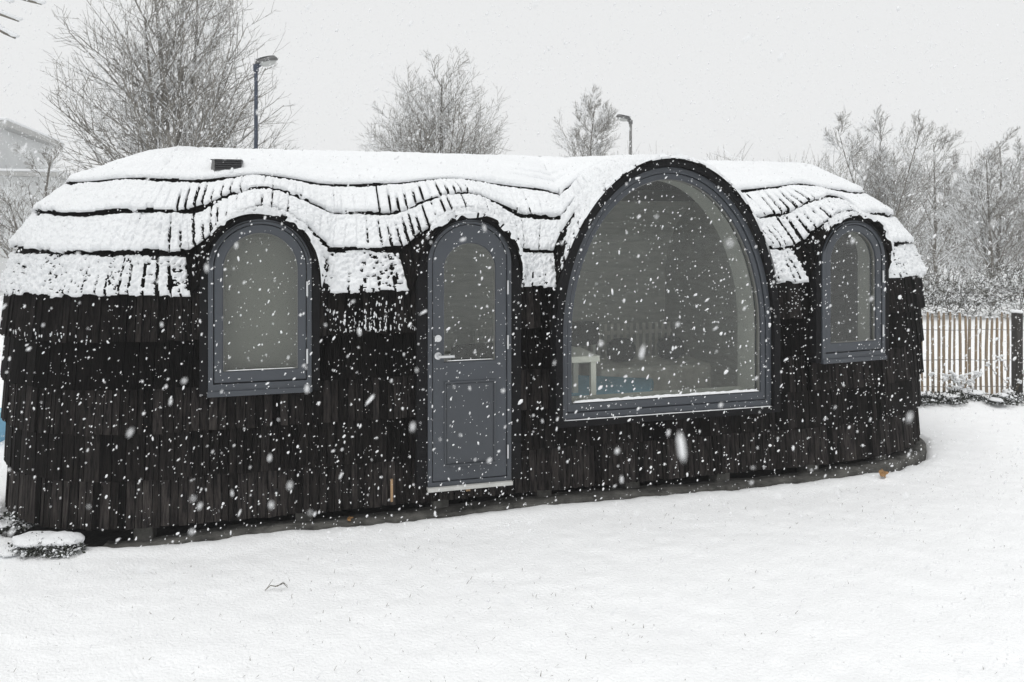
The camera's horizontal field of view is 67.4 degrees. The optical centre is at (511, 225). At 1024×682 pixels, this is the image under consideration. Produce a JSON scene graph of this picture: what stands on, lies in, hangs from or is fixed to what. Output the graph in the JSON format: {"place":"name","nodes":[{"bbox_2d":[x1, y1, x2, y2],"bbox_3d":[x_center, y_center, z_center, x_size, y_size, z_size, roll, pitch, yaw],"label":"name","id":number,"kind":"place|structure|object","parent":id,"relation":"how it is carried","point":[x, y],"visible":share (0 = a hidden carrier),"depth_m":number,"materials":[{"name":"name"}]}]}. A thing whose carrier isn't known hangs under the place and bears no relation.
{"place":"outdoors","nodes":[
{"label":"outdoors","id":0,"kind":"place"},
{"bbox_2d":[0,408,5,441],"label":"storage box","id":1,"kind":"object","parent":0,"point":[2,428],"depth_m":7.46,"materials":[{"name":"blue plastic"}]},
{"bbox_2d":[0,117,69,297],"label":"house","id":2,"kind":"structure","parent":0,"point":[15,131],"depth_m":22.70,"materials":[{"name":"white"}]},
{"bbox_2d":[6,452,896,546],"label":"bare soil","id":3,"kind":"structure","parent":0,"point":[97,538],"depth_m":5.75,"materials":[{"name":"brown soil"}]},
{"bbox_2d":[0,158,924,541],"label":"garden cabin","id":4,"kind":"object","parent":3,"relation":"on","point":[164,494],"visible":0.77,"depth_m":5.54,"materials":[{"name":"black wood"}]},
{"bbox_2d":[207,219,311,397],"bbox_3d":[-1.723,0.545,5.285,0.672,1.180,0.272,0,0,-15],"label":"window","id":5,"kind":"structure","parent":4,"relation":"in","point":[243,334],"depth_m":5.27,"materials":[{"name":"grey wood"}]},
{"bbox_2d":[0,146,926,420],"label":"roof snow","id":6,"kind":"structure","parent":4,"relation":"on","point":[128,232],"depth_m":5.75,"materials":[{"name":"white snow"}]},
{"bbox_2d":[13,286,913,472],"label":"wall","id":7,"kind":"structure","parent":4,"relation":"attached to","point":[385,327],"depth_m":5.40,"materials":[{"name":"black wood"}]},
{"bbox_2d":[427,220,512,492],"bbox_3d":[-0.327,0.924,5.644,0.624,1.937,0.313,0,0,-15],"label":"door","id":8,"kind":"structure","parent":4,"relation":"in","point":[479,371],"depth_m":5.55,"materials":[{"name":"grey wood"}]},
{"bbox_2d":[472,322,670,357],"bbox_3d":[0.980,1.405,8.287,2.870,0.690,0.038,0,0,-15],"label":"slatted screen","id":9,"kind":"object","parent":4,"relation":"attached to","point":[631,331],"visible":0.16,"depth_m":8.36,"materials":[{"name":"wood"}]},
{"bbox_2d":[572,321,598,374],"bbox_3d":[0.586,1.370,7.786,0.460,0.861,0.500,0,0,-20],"label":"chair","id":10,"kind":"object","parent":4,"relation":"on","point":[580,333],"visible":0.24,"depth_m":7.58,"materials":[{"name":"white laminate"}]},
{"bbox_2d":[572,347,599,394],"bbox_3d":[0.301,1.425,6.351,0.720,0.750,0.480,0,0,-15],"label":"table","id":11,"kind":"object","parent":4,"relation":"on","point":[579,357],"visible":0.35,"depth_m":6.22,"materials":[{"name":"white laminate"}]},
{"bbox_2d":[572,375,653,395],"bbox_3d":[0.312,1.590,7.069,1.920,0.300,0.860,0,0,13],"label":"bench","id":12,"kind":"object","parent":4,"relation":"on","point":[619,384],"visible":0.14,"depth_m":6.97,"materials":[{"name":"fabric"}]},
{"bbox_2d":[579,354,710,390],"bbox_3d":[1.395,1.550,7.851,1.300,0.340,0.640,0,0,-15],"label":"sofa","id":13,"kind":"object","parent":4,"relation":"on","point":[691,374],"visible":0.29,"depth_m":7.61,"materials":[{"name":"grey fabric"}]},
{"bbox_2d":[606,338,635,361],"bbox_3d":[1.104,1.256,7.772,0.315,0.236,0.145,0,-12,-22],"label":"cushion","id":14,"kind":"object","parent":13,"relation":"on","point":[625,347],"visible":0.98,"depth_m":7.71,"materials":[{"name":"fabric"}]},
{"bbox_2d":[656,336,683,358],"bbox_3d":[1.635,1.256,7.917,0.315,0.236,0.145,0,-12,-29],"label":"cushion","id":15,"kind":"object","parent":13,"relation":"on","point":[664,344],"visible":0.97,"depth_m":7.85,"materials":[{"name":"fabric"}]},
{"bbox_2d":[563,167,770,419],"bbox_3d":[1.183,0.520,6.112,1.790,1.950,0.405,0,0,-15],"label":"picture window","id":16,"kind":"structure","parent":4,"relation":"in","point":[755,272],"depth_m":6.13,"materials":[{"name":"grey wood"}]},
{"bbox_2d":[821,220,886,363],"bbox_3d":[2.826,0.545,6.537,0.672,1.180,0.272,0,0,-20],"label":"window","id":17,"kind":"structure","parent":4,"relation":"in","point":[868,238],"depth_m":6.51,"materials":[{"name":"grey wood"}]},
{"bbox_2d":[102,438,926,547],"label":"footing kerb","id":18,"kind":"structure","parent":3,"relation":"on","point":[901,458],"depth_m":5.79,"materials":[{"name":"concrete"}]},
{"bbox_2d":[451,343,492,359],"bbox_3d":[-0.302,1.370,6.352,0.460,0.861,0.500,0,0,-13],"label":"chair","id":19,"kind":"object","parent":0,"point":[463,351],"visible":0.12,"depth_m":6.10,"materials":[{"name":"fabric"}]},
{"bbox_2d":[0,238,1023,681],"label":"snow ground","id":20,"kind":"structure","parent":0,"point":[824,624],"depth_m":4.41,"materials":[{"name":"white snow"}]},
{"bbox_2d":[0,510,39,533],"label":"plant","id":21,"kind":"object","parent":20,"relation":"on","point":[7,524],"visible":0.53,"depth_m":5.25,"materials":[{"name":"grey plant"}]},
{"bbox_2d":[0,0,45,38],"bbox_3d":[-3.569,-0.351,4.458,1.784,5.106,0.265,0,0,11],"label":"tree","id":22,"kind":"object","parent":20,"relation":"on","point":[7,31],"visible":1,"depth_m":4.39,"materials":[{"name":"white plant"}]},
{"bbox_2d":[0,142,81,257],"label":"bare tree","id":23,"kind":"object","parent":20,"relation":"on","point":[13,225],"visible":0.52,"depth_m":18.72,"materials":[{"name":"grey plant"}]},
{"bbox_2d":[0,531,87,558],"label":"shrub","id":24,"kind":"object","parent":20,"relation":"on","point":[41,543],"visible":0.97,"depth_m":4.84,"materials":[{"name":"white plant"}]},
{"bbox_2d":[35,0,304,185],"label":"bare tree","id":25,"kind":"object","parent":20,"relation":"on","point":[155,96],"visible":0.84,"depth_m":15.38,"materials":[{"name":"grey plant"}]},
{"bbox_2d":[253,55,277,148],"bbox_3d":[-4.497,-0.505,14.000,0.461,5.209,0.222,0,0,0],"label":"street lamp","id":26,"kind":"object","parent":20,"relation":"on","point":[273,59],"visible":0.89,"depth_m":13.97,"materials":[{"name":"grey metal"}]},
{"bbox_2d":[265,581,287,589],"bbox_3d":[-1.351,2.063,4.415,0.132,0.057,0.025,0,0,0],"label":"fallen twig","id":27,"kind":"object","parent":20,"relation":"on","point":[277,585],"visible":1,"depth_m":4.41,"materials":[{"name":"brown plant"}]},
{"bbox_2d":[352,46,516,154],"bbox_3d":[-1.938,-1.257,20.087,4.904,6.925,4.532,0,0,0],"label":"bare tree","id":28,"kind":"object","parent":20,"relation":"on","point":[432,125],"visible":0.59,"depth_m":19.59,"materials":[{"name":"grey plant"}]},
{"bbox_2d":[7,441,1020,680],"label":"grass tips","id":29,"kind":"object","parent":20,"relation":"in","point":[551,594],"depth_m":4.36,"materials":[{"name":"plant"}]},
{"bbox_2d":[548,83,621,156],"bbox_3d":[2.483,-1.204,24.982,2.436,6.810,2.938,0,0,39],"label":"bare tree","id":30,"kind":"object","parent":20,"relation":"on","point":[599,147],"visible":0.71,"depth_m":24.61,"materials":[{"name":"grey plant"}]},
{"bbox_2d":[616,114,632,154],"bbox_3d":[3.517,-0.699,24.000,0.541,5.598,0.255,0,0,0],"label":"street lamp","id":31,"kind":"object","parent":20,"relation":"on","point":[627,118],"visible":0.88,"depth_m":23.96,"materials":[{"name":"grey metal"}]},
{"bbox_2d":[617,140,1023,245],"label":"distant wood","id":32,"kind":"object","parent":20,"relation":"on","point":[840,173],"visible":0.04,"depth_m":60.03,"materials":[{"name":"grey plant"}]},
{"bbox_2d":[855,171,890,216],"bbox_3d":[16.078,-0.185,36.012,2.807,4.784,3.048,0,0,0],"label":"bare tree","id":33,"kind":"object","parent":20,"relation":"on","point":[860,181],"visible":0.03,"depth_m":35.22,"materials":[{"name":"grey plant"}]},
{"bbox_2d":[879,469,888,477],"bbox_3d":[3.082,2.050,6.365,0.086,0.079,0.026,0,-30,-17],"label":"fallen leaf","id":34,"kind":"object","parent":20,"relation":"on","point":[882,473],"visible":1,"depth_m":6.36,"materials":[{"name":"orange plant"}]},
{"bbox_2d":[815,105,954,249],"bbox_3d":[10.158,-0.582,21.099,3.373,5.571,3.151,0,0,45],"label":"bare tree","id":35,"kind":"object","parent":20,"relation":"on","point":[872,170],"visible":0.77,"depth_m":20.87,"materials":[{"name":"grey plant"}]},
{"bbox_2d":[884,161,926,224],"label":"bare tree","id":36,"kind":"object","parent":20,"relation":"on","point":[911,195],"visible":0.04,"depth_m":45.60,"materials":[{"name":"grey plant"}]},
{"bbox_2d":[901,123,981,293],"bbox_3d":[12.845,-0.412,22.687,2.442,5.243,2.916,0,0,23],"label":"bare tree","id":37,"kind":"object","parent":20,"relation":"on","point":[935,241],"visible":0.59,"depth_m":22.84,"materials":[{"name":"grey plant"}]},
{"bbox_2d":[875,194,1023,289],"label":"bushes","id":38,"kind":"object","parent":20,"relation":"on","point":[923,250],"visible":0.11,"depth_m":24.76,"materials":[{"name":"grey plant"}]},
{"bbox_2d":[924,370,983,390],"bbox_3d":[5.312,1.912,9.196,0.683,0.379,0.212,0,0,0],"label":"withered plant","id":39,"kind":"object","parent":20,"relation":"on","point":[931,374],"visible":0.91,"depth_m":9.17,"materials":[{"name":"white plant"}]},
{"bbox_2d":[921,157,998,278],"bbox_3d":[17.615,-0.214,29.993,3.110,4.847,2.967,0,0,0],"label":"bare tree","id":40,"kind":"object","parent":20,"relation":"on","point":[959,178],"visible":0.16,"depth_m":29.67,"materials":[{"name":"grey plant"}]},
{"bbox_2d":[942,373,981,388],"bbox_3d":[5.421,1.929,9.278,0.537,0.347,0.148,0,0,-10],"label":"withered plant","id":41,"kind":"object","parent":20,"relation":"on","point":[964,381],"visible":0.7,"depth_m":9.29,"materials":[{"name":"white plant"}]},
{"bbox_2d":[920,309,1023,394],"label":"paling fence","id":42,"kind":"object","parent":20,"relation":"on","point":[1016,331],"visible":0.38,"depth_m":9.44,"materials":[{"name":"beige wood"}]},
{"bbox_2d":[921,261,1023,319],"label":"hedge","id":43,"kind":"object","parent":20,"relation":"on","point":[960,303],"visible":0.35,"depth_m":17.38,"materials":[{"name":"grey plant"}]},
{"bbox_2d":[921,387,1023,405],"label":"ground cover","id":44,"kind":"object","parent":20,"relation":"on","point":[929,399],"visible":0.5,"depth_m":8.95,"materials":[{"name":"grey plant"}]},
{"bbox_2d":[921,387,1023,401],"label":"ground cover snow","id":45,"kind":"structure","parent":44,"relation":"on","point":[980,392],"depth_m":9.02,"materials":[{"name":"white snow"}]},
{"bbox_2d":[927,126,1023,306],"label":"bare tree","id":46,"kind":"object","parent":20,"relation":"on","point":[982,207],"visible":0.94,"depth_m":19.88,"materials":[{"name":"grey plant"}]},
{"bbox_2d":[982,170,1022,252],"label":"bare tree","id":47,"kind":"object","parent":20,"relation":"on","point":[998,196],"visible":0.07,"depth_m":45.31,"materials":[{"name":"grey plant"}]},
{"bbox_2d":[982,135,1023,258],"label":"bare tree","id":48,"kind":"object","parent":20,"relation":"on","point":[1018,149],"visible":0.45,"depth_m":24.24,"materials":[{"name":"grey plant"}]},
{"bbox_2d":[985,354,1023,391],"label":"withered plant","id":49,"kind":"object","parent":20,"relation":"on","point":[1006,369],"visible":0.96,"depth_m":9.22,"materials":[{"name":"white plant"}]},
{"bbox_2d":[0,0,1023,681],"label":"falling snow","id":50,"kind":"structure","parent":0,"point":[680,438],"depth_m":3.87,"materials":[{"name":"white snow"}]},
{"bbox_2d":[0,0,1023,236],"label":"sky","id":51,"kind":"structure","parent":0,"point":[987,44],"materials":[{"name":"white"}]}
]}

